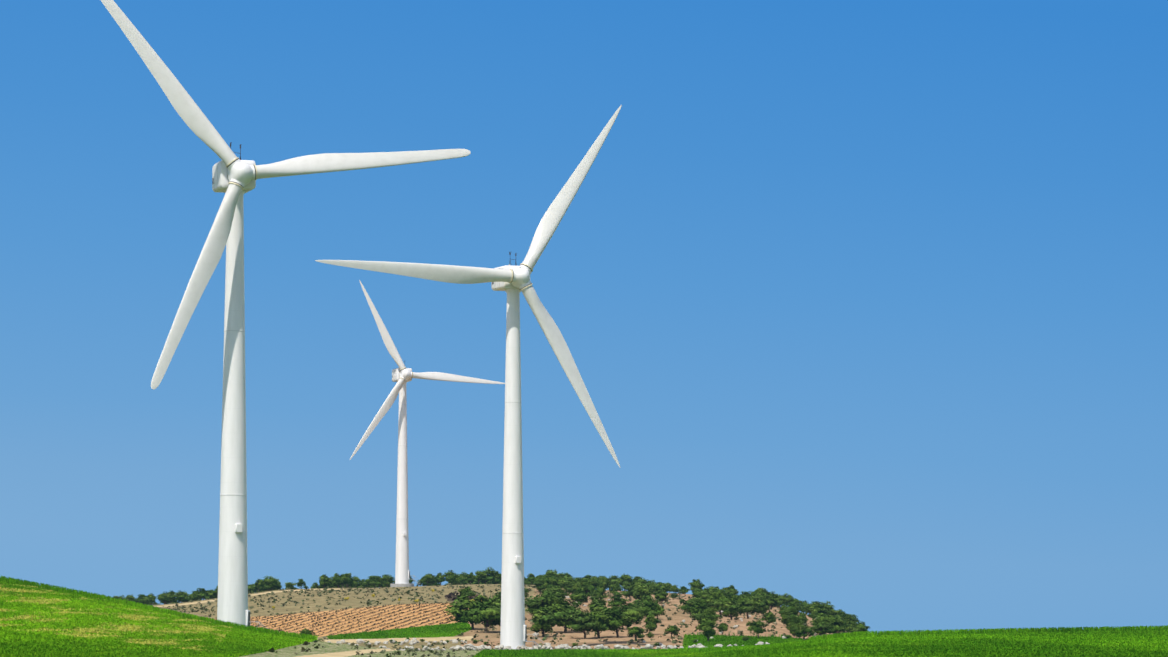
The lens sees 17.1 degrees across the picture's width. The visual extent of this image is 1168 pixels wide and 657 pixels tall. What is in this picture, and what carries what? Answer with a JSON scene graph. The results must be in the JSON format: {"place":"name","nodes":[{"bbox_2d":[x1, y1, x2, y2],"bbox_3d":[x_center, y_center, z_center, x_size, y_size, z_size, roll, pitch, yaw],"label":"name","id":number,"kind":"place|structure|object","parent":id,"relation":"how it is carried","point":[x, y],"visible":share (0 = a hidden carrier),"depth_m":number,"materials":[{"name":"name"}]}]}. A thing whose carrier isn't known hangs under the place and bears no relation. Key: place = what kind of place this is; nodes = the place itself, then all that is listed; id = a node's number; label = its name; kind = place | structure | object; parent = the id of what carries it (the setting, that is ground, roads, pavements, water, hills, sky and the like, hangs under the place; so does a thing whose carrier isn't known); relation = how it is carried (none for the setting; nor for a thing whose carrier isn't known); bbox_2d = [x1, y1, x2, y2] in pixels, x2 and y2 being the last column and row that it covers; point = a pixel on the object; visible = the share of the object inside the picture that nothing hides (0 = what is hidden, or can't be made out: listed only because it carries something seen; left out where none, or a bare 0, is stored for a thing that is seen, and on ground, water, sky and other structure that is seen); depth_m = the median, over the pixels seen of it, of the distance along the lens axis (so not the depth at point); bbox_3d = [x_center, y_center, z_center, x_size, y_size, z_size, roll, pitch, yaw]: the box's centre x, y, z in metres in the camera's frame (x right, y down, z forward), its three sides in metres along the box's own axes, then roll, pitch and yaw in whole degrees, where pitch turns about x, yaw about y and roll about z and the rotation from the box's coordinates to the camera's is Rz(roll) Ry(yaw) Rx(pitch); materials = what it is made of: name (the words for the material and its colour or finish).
{"place":"outdoors","nodes":[
{"label":"outdoors","id":0,"kind":"place"},
{"bbox_2d":[1,584,845,656],"bbox_3d":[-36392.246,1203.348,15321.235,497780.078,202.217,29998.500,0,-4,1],"label":"ground","id":1,"kind":"structure","parent":0,"point":[332,649],"depth_m":688.02,"materials":[{"name":"beige soil"}]},
{"bbox_2d":[158,594,168,602],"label":"tree","id":2,"kind":"object","parent":1,"relation":"on","point":[163,597],"visible":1,"depth_m":1044.95,"materials":[{"name":"green plant"}]},
{"bbox_2d":[173,591,185,600],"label":"tree","id":3,"kind":"object","parent":1,"relation":"on","point":[179,596],"visible":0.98,"depth_m":1060.72,"materials":[{"name":"green plant"}]},
{"bbox_2d":[194,588,208,599],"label":"tree","id":4,"kind":"object","parent":1,"relation":"on","point":[202,593],"visible":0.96,"depth_m":1091.41,"materials":[{"name":"green plant"}]},
{"bbox_2d":[253,579,264,591],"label":"tree","id":5,"kind":"object","parent":1,"relation":"on","point":[259,585],"visible":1,"depth_m":1040.97,"materials":[{"name":"green plant"}]},
{"bbox_2d":[262,576,280,590],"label":"tree","id":6,"kind":"object","parent":1,"relation":"on","point":[265,579],"visible":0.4,"depth_m":1063.17,"materials":[{"name":"green plant"}]},
{"bbox_2d":[266,576,277,588],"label":"tree","id":7,"kind":"object","parent":1,"relation":"on","point":[272,582],"visible":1,"depth_m":1022.75,"materials":[{"name":"green plant"}]},
{"bbox_2d":[101,0,470,628],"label":"wind turbine","id":8,"kind":"object","parent":1,"relation":"on","point":[234,177],"visible":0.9,"depth_m":453.98,"materials":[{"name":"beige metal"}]},
{"bbox_2d":[320,574,329,587],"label":"tree","id":9,"kind":"object","parent":1,"relation":"on","point":[324,580],"visible":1,"depth_m":1023.07,"materials":[{"name":"green plant"}]},
{"bbox_2d":[330,573,343,587],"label":"tree","id":10,"kind":"object","parent":1,"relation":"on","point":[336,579],"visible":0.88,"depth_m":1047.60,"materials":[{"name":"green plant"}]},
{"bbox_2d":[215,601,471,635],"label":"crop rows","id":11,"kind":"object","parent":1,"relation":"on","point":[357,616],"visible":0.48,"depth_m":698.69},
{"bbox_2d":[340,573,353,586],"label":"tree","id":12,"kind":"object","parent":1,"relation":"on","point":[347,578],"visible":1,"depth_m":1024.46,"materials":[{"name":"green plant"}]},
{"bbox_2d":[351,576,360,587],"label":"tree","id":13,"kind":"object","parent":1,"relation":"on","point":[357,580],"visible":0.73,"depth_m":1072.17,"materials":[{"name":"green plant"}]},
{"bbox_2d":[357,579,370,587],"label":"tree","id":14,"kind":"object","parent":1,"relation":"on","point":[362,583],"visible":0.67,"depth_m":1086.15,"materials":[{"name":"green plant"}]},
{"bbox_2d":[366,576,380,587],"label":"tree","id":15,"kind":"object","parent":1,"relation":"on","point":[372,581],"visible":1,"depth_m":1061.62,"materials":[{"name":"green plant"}]},
{"bbox_2d":[380,574,394,585],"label":"tree","id":16,"kind":"object","parent":1,"relation":"on","point":[387,580],"visible":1,"depth_m":1055.11,"materials":[{"name":"green plant"}]},
{"bbox_2d":[350,280,504,586],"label":"wind turbine","id":17,"kind":"object","parent":1,"relation":"on","point":[402,375],"visible":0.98,"depth_m":1020.29,"materials":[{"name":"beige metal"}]},
{"bbox_2d":[423,574,433,582],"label":"tree","id":18,"kind":"object","parent":1,"relation":"on","point":[428,578],"visible":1,"depth_m":1045.57,"materials":[{"name":"green plant"}]},
{"bbox_2d":[434,572,444,583],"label":"tree","id":19,"kind":"object","parent":1,"relation":"on","point":[438,578],"visible":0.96,"depth_m":1045.51,"materials":[{"name":"green plant"}]},
{"bbox_2d":[441,570,458,583],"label":"tree","id":20,"kind":"object","parent":1,"relation":"on","point":[453,575],"visible":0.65,"depth_m":1034.40,"materials":[{"name":"green plant"}]},
{"bbox_2d":[455,574,466,584],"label":"tree","id":21,"kind":"object","parent":1,"relation":"on","point":[461,579],"visible":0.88,"depth_m":1076.04,"materials":[{"name":"green plant"}]},
{"bbox_2d":[443,594,483,629],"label":"tree","id":22,"kind":"object","parent":1,"relation":"on","point":[460,611],"visible":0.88,"depth_m":647.98,"materials":[{"name":"green plant"}]},
{"bbox_2d":[458,587,475,599],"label":"tree","id":23,"kind":"object","parent":1,"relation":"on","point":[465,591],"visible":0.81,"depth_m":756.90,"materials":[{"name":"green plant"}]},
{"bbox_2d":[315,105,621,649],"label":"wind turbine","id":24,"kind":"object","parent":1,"relation":"on","point":[513,282],"visible":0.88,"depth_m":570.77,"materials":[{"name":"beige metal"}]},
{"bbox_2d":[473,570,486,583],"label":"tree","id":25,"kind":"object","parent":1,"relation":"on","point":[479,576],"visible":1,"depth_m":1022.40,"materials":[{"name":"green plant"}]},
{"bbox_2d":[472,595,489,603],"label":"tree","id":26,"kind":"object","parent":1,"relation":"on","point":[484,599],"visible":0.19,"depth_m":687.25,"materials":[{"name":"green plant"}]},
{"bbox_2d":[470,603,500,632],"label":"tree","id":27,"kind":"object","parent":1,"relation":"on","point":[489,614],"visible":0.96,"depth_m":637.56,"materials":[{"name":"green plant"}]},
{"bbox_2d":[480,567,498,583],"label":"tree","id":28,"kind":"object","parent":1,"relation":"on","point":[492,574],"visible":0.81,"depth_m":1052.58,"materials":[{"name":"green plant"}]},
{"bbox_2d":[486,596,500,608],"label":"tree","id":29,"kind":"object","parent":1,"relation":"on","point":[497,601],"visible":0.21,"depth_m":664.93,"materials":[{"name":"green plant"}]},
{"bbox_2d":[149,583,849,656],"bbox_3d":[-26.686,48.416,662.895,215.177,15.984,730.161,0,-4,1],"label":"scrub shrubs","id":30,"kind":"object","parent":1,"relation":"on","point":[303,649],"visible":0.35,"depth_m":762.12,"materials":[{"name":"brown plant"}]},
{"bbox_2d":[534,576,545,593],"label":"tree","id":31,"kind":"object","parent":1,"relation":"on","point":[539,585],"visible":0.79,"depth_m":878.51,"materials":[{"name":"green plant"}]},
{"bbox_2d":[530,607,555,636],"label":"tree","id":32,"kind":"object","parent":1,"relation":"on","point":[543,620],"visible":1,"depth_m":621.29,"materials":[{"name":"green plant"}]},
{"bbox_2d":[525,591,563,613],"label":"tree","id":33,"kind":"object","parent":1,"relation":"on","point":[544,599],"visible":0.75,"depth_m":686.08,"materials":[{"name":"green plant"}]},
{"bbox_2d":[543,577,557,587],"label":"tree","id":34,"kind":"object","parent":1,"relation":"on","point":[551,581],"visible":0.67,"depth_m":877.75,"materials":[{"name":"green plant"}]},
{"bbox_2d":[543,586,562,594],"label":"tree","id":35,"kind":"object","parent":1,"relation":"on","point":[553,589],"visible":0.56,"depth_m":774.93,"materials":[{"name":"green plant"}]},
{"bbox_2d":[543,599,579,632],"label":"tree","id":36,"kind":"object","parent":1,"relation":"on","point":[560,611],"visible":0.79,"depth_m":637.27,"materials":[{"name":"green plant"}]},
{"bbox_2d":[560,577,570,589],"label":"tree","id":37,"kind":"object","parent":1,"relation":"on","point":[564,584],"visible":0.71,"depth_m":898.18,"materials":[{"name":"green plant"}]},
{"bbox_2d":[558,574,578,586],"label":"tree","id":38,"kind":"object","parent":1,"relation":"on","point":[571,579],"visible":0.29,"depth_m":924.59,"materials":[{"name":"green plant"}]},
{"bbox_2d":[566,581,574,593],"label":"tree","id":39,"kind":"object","parent":1,"relation":"on","point":[569,586],"visible":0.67,"depth_m":848.97,"materials":[{"name":"green plant"}]},
{"bbox_2d":[328,596,816,649],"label":"berm rock","id":40,"kind":"object","parent":1,"relation":"on","point":[545,646],"visible":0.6,"depth_m":554.88,"materials":[{"name":"stone"}]},
{"bbox_2d":[572,581,581,593],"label":"tree","id":41,"kind":"object","parent":1,"relation":"on","point":[577,585],"visible":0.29,"depth_m":824.07,"materials":[{"name":"green plant"}]},
{"bbox_2d":[562,609,599,638],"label":"tree","id":42,"kind":"object","parent":1,"relation":"on","point":[587,621],"visible":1,"depth_m":615.11,"materials":[{"name":"green plant"}]},
{"bbox_2d":[574,592,588,601],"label":"tree","id":43,"kind":"object","parent":1,"relation":"on","point":[581,597],"visible":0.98,"depth_m":764.61,"materials":[{"name":"green plant"}]},
{"bbox_2d":[0,575,1167,656],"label":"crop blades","id":44,"kind":"object","parent":1,"relation":"on","point":[64,622],"visible":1,"depth_m":330.97,"materials":[{"name":"green plant"}]},
{"bbox_2d":[576,581,598,602],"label":"tree","id":45,"kind":"object","parent":1,"relation":"on","point":[586,587],"visible":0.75,"depth_m":795.68,"materials":[{"name":"green plant"}]},
{"bbox_2d":[584,577,597,587],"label":"tree","id":46,"kind":"object","parent":1,"relation":"on","point":[593,581],"visible":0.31,"depth_m":920.96,"materials":[{"name":"green plant"}]},
{"bbox_2d":[588,603,602,613],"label":"tree","id":47,"kind":"object","parent":1,"relation":"on","point":[597,607],"visible":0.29,"depth_m":674.83,"materials":[{"name":"green plant"}]},
{"bbox_2d":[588,590,603,600],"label":"tree","id":48,"kind":"object","parent":1,"relation":"on","point":[596,595],"visible":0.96,"depth_m":783.87,"materials":[{"name":"green plant"}]},
{"bbox_2d":[587,598,606,612],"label":"tree","id":49,"kind":"object","parent":1,"relation":"on","point":[602,603],"visible":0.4,"depth_m":691.15,"materials":[{"name":"green plant"}]},
{"bbox_2d":[589,611,610,637],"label":"tree","id":50,"kind":"object","parent":1,"relation":"on","point":[602,620],"visible":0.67,"depth_m":619.51,"materials":[{"name":"green plant"}]},
{"bbox_2d":[596,584,605,594],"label":"tree","id":51,"kind":"object","parent":1,"relation":"on","point":[602,590],"visible":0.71,"depth_m":829.61,"materials":[{"name":"green plant"}]},
{"bbox_2d":[598,577,610,587],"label":"tree","id":52,"kind":"object","parent":1,"relation":"on","point":[604,581],"visible":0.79,"depth_m":1000.61,"materials":[{"name":"green plant"}]},
{"bbox_2d":[608,575,620,585],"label":"tree","id":53,"kind":"object","parent":1,"relation":"on","point":[614,579],"visible":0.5,"depth_m":1091.61,"materials":[{"name":"green plant"}]},
{"bbox_2d":[609,583,621,593],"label":"tree","id":54,"kind":"object","parent":1,"relation":"on","point":[615,588],"visible":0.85,"depth_m":907.46,"materials":[{"name":"green plant"}]},
{"bbox_2d":[608,596,628,606],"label":"tree","id":55,"kind":"object","parent":1,"relation":"on","point":[617,601],"visible":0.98,"depth_m":742.03,"materials":[{"name":"green plant"}]},
{"bbox_2d":[603,608,637,637],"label":"tree","id":56,"kind":"object","parent":1,"relation":"on","point":[619,619],"visible":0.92,"depth_m":622.48,"materials":[{"name":"green plant"}]},
{"bbox_2d":[618,574,633,589],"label":"tree","id":57,"kind":"object","parent":1,"relation":"on","point":[624,578],"visible":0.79,"depth_m":1040.73,"materials":[{"name":"green plant"}]},
{"bbox_2d":[620,581,634,600],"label":"tree","id":58,"kind":"object","parent":1,"relation":"on","point":[629,587],"visible":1,"depth_m":845.96,"materials":[{"name":"green plant"}]},
{"bbox_2d":[617,603,642,629],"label":"tree","id":59,"kind":"object","parent":1,"relation":"on","point":[633,611],"visible":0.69,"depth_m":652.65,"materials":[{"name":"green plant"}]},
{"bbox_2d":[627,627,644,638],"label":"tree","id":60,"kind":"object","parent":1,"relation":"on","point":[636,631],"visible":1,"depth_m":606.08,"materials":[{"name":"green plant"}]},
{"bbox_2d":[633,584,651,599],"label":"tree","id":61,"kind":"object","parent":1,"relation":"on","point":[642,591],"visible":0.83,"depth_m":790.20,"materials":[{"name":"green plant"}]},
{"bbox_2d":[635,577,650,586],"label":"tree","id":62,"kind":"object","parent":1,"relation":"on","point":[639,581],"visible":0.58,"depth_m":1021.03,"materials":[{"name":"green plant"}]},
{"bbox_2d":[631,595,657,608],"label":"tree","id":63,"kind":"object","parent":1,"relation":"on","point":[638,603],"visible":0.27,"depth_m":707.64,"materials":[{"name":"green plant"}]},
{"bbox_2d":[639,601,661,618],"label":"tree","id":64,"kind":"object","parent":1,"relation":"on","point":[648,608],"visible":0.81,"depth_m":685.02,"materials":[{"name":"green plant"}]},
{"bbox_2d":[645,613,659,632],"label":"tree","id":65,"kind":"object","parent":1,"relation":"on","point":[652,621],"visible":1,"depth_m":636.19,"materials":[{"name":"green plant"}]},
{"bbox_2d":[652,582,667,591],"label":"tree","id":66,"kind":"object","parent":1,"relation":"on","point":[656,587],"visible":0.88,"depth_m":984.47,"materials":[{"name":"green plant"}]},
{"bbox_2d":[652,588,668,602],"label":"tree","id":67,"kind":"object","parent":1,"relation":"on","point":[661,595],"visible":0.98,"depth_m":855.10,"materials":[{"name":"green plant"}]},
{"bbox_2d":[664,626,679,636],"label":"tree","id":68,"kind":"object","parent":1,"relation":"on","point":[674,630],"visible":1,"depth_m":626.44,"materials":[{"name":"green plant"}]},
{"bbox_2d":[678,586,689,595],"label":"tree","id":69,"kind":"object","parent":1,"relation":"on","point":[684,590],"visible":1,"depth_m":997.29,"materials":[{"name":"green plant"}]},
{"bbox_2d":[678,597,696,614],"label":"tree","id":70,"kind":"object","parent":1,"relation":"on","point":[687,605],"visible":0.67,"depth_m":727.89,"materials":[{"name":"green plant"}]},
{"bbox_2d":[690,581,700,592],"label":"tree","id":71,"kind":"object","parent":1,"relation":"on","point":[695,585],"visible":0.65,"depth_m":981.65,"materials":[{"name":"green plant"}]},
{"bbox_2d":[692,588,708,599],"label":"tree","id":72,"kind":"object","parent":1,"relation":"on","point":[699,594],"visible":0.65,"depth_m":876.40,"materials":[{"name":"green plant"}]},
{"bbox_2d":[689,602,717,620],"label":"tree","id":73,"kind":"object","parent":1,"relation":"on","point":[697,609],"visible":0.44,"depth_m":679.58,"materials":[{"name":"green plant"}]},
{"bbox_2d":[691,599,715,611],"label":"tree","id":74,"kind":"object","parent":1,"relation":"on","point":[709,603],"visible":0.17,"depth_m":704.21,"materials":[{"name":"green plant"}]},
{"bbox_2d":[693,609,715,624],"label":"tree","id":75,"kind":"object","parent":1,"relation":"on","point":[703,614],"visible":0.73,"depth_m":659.76,"materials":[{"name":"green plant"}]},
{"bbox_2d":[696,617,716,640],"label":"tree","id":76,"kind":"object","parent":1,"relation":"on","point":[706,626],"visible":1,"depth_m":604.49,"materials":[{"name":"green plant"}]},
{"bbox_2d":[698,592,731,615],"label":"tree","id":77,"kind":"object","parent":1,"relation":"on","point":[719,599],"visible":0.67,"depth_m":743.75,"materials":[{"name":"green plant"}]},
{"bbox_2d":[716,623,727,634],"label":"tree","id":78,"kind":"object","parent":1,"relation":"on","point":[722,627],"visible":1,"depth_m":641.17,"materials":[{"name":"green plant"}]},
{"bbox_2d":[722,599,739,619],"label":"tree","id":79,"kind":"object","parent":1,"relation":"on","point":[733,611],"visible":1,"depth_m":727.98,"materials":[{"name":"green plant"}]},
{"bbox_2d":[730,594,744,613],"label":"tree","id":80,"kind":"object","parent":1,"relation":"on","point":[736,598],"visible":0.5,"depth_m":779.61,"materials":[{"name":"green plant"}]},
{"bbox_2d":[738,597,759,618],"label":"tree","id":81,"kind":"object","parent":1,"relation":"on","point":[748,605],"visible":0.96,"depth_m":744.75,"materials":[{"name":"green plant"}]},
{"bbox_2d":[747,618,765,637],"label":"tree","id":82,"kind":"object","parent":1,"relation":"on","point":[756,627],"visible":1,"depth_m":626.03,"materials":[{"name":"green plant"}]},
{"bbox_2d":[749,593,765,600],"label":"tree","id":83,"kind":"object","parent":1,"relation":"on","point":[756,596],"visible":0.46,"depth_m":877.36,"materials":[{"name":"green plant"}]},
{"bbox_2d":[755,598,769,614],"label":"tree","id":84,"kind":"object","parent":1,"relation":"on","point":[762,607],"visible":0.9,"depth_m":804.55,"materials":[{"name":"green plant"}]},
{"bbox_2d":[762,612,775,624],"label":"tree","id":85,"kind":"object","parent":1,"relation":"on","point":[769,616],"visible":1,"depth_m":712.91,"materials":[{"name":"green plant"}]},
{"bbox_2d":[765,593,779,609],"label":"tree","id":86,"kind":"object","parent":1,"relation":"on","point":[771,599],"visible":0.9,"depth_m":898.16,"materials":[{"name":"green plant"}]},
{"bbox_2d":[776,594,786,607],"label":"tree","id":87,"kind":"object","parent":1,"relation":"on","point":[780,602],"visible":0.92,"depth_m":907.40,"materials":[{"name":"green plant"}]},
{"bbox_2d":[776,603,798,616],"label":"tree","id":88,"kind":"object","parent":1,"relation":"on","point":[787,607],"visible":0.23,"depth_m":764.15,"materials":[{"name":"green plant"}]},
{"bbox_2d":[786,595,793,605],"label":"tree","id":89,"kind":"object","parent":1,"relation":"on","point":[789,599],"visible":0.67,"depth_m":1023.09,"materials":[{"name":"green plant"}]},
{"bbox_2d":[781,607,801,625],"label":"tree","id":90,"kind":"object","parent":1,"relation":"on","point":[789,616],"visible":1,"depth_m":692.73,"materials":[{"name":"green plant"}]},
{"bbox_2d":[789,623,798,636],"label":"tree","id":91,"kind":"object","parent":1,"relation":"on","point":[793,627],"visible":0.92,"depth_m":644.25,"materials":[{"name":"green plant"}]},
{"bbox_2d":[795,624,814,639],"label":"tree","id":92,"kind":"object","parent":1,"relation":"on","point":[803,631],"visible":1,"depth_m":612.55,"materials":[{"name":"green plant"}]},
{"bbox_2d":[805,601,820,613],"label":"tree","id":93,"kind":"object","parent":1,"relation":"on","point":[811,607],"visible":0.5,"depth_m":945.63,"materials":[{"name":"green plant"}]},
{"bbox_2d":[806,619,833,634],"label":"tree","id":94,"kind":"object","parent":1,"relation":"on","point":[820,627],"visible":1,"depth_m":678.09,"materials":[{"name":"green plant"}]},
{"bbox_2d":[813,614,829,622],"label":"tree","id":95,"kind":"object","parent":1,"relation":"on","point":[824,617],"visible":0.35,"depth_m":719.43,"materials":[{"name":"green plant"}]},
{"bbox_2d":[814,607,830,617],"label":"tree","id":96,"kind":"object","parent":1,"relation":"on","point":[819,611],"visible":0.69,"depth_m":863.89,"materials":[{"name":"green plant"}]},
{"bbox_2d":[812,601,834,614],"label":"tree","id":97,"kind":"object","parent":1,"relation":"on","point":[826,605],"visible":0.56,"depth_m":873.08,"materials":[{"name":"green plant"}]},
{"bbox_2d":[827,617,844,632],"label":"tree","id":98,"kind":"object","parent":1,"relation":"on","point":[836,624],"visible":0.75,"depth_m":702.69,"materials":[{"name":"green plant"}]},
{"bbox_2d":[830,609,851,620],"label":"tree","id":99,"kind":"object","parent":1,"relation":"on","point":[838,612],"visible":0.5,"depth_m":862.32,"materials":[{"name":"green plant"}]},
{"bbox_2d":[839,616,850,632],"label":"tree","id":100,"kind":"object","parent":1,"relation":"on","point":[845,621],"visible":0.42,"depth_m":808.15,"materials":[{"name":"green plant"}]},
{"bbox_2d":[845,621,869,632],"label":"tree","id":101,"kind":"object","parent":1,"relation":"on","point":[858,626],"visible":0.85,"depth_m":786.63,"materials":[{"name":"green plant"}]},
{"bbox_2d":[0,0,1167,633],"label":"sky","id":102,"kind":"structure","parent":0,"point":[860,307],"materials":[{"name":"blue"}]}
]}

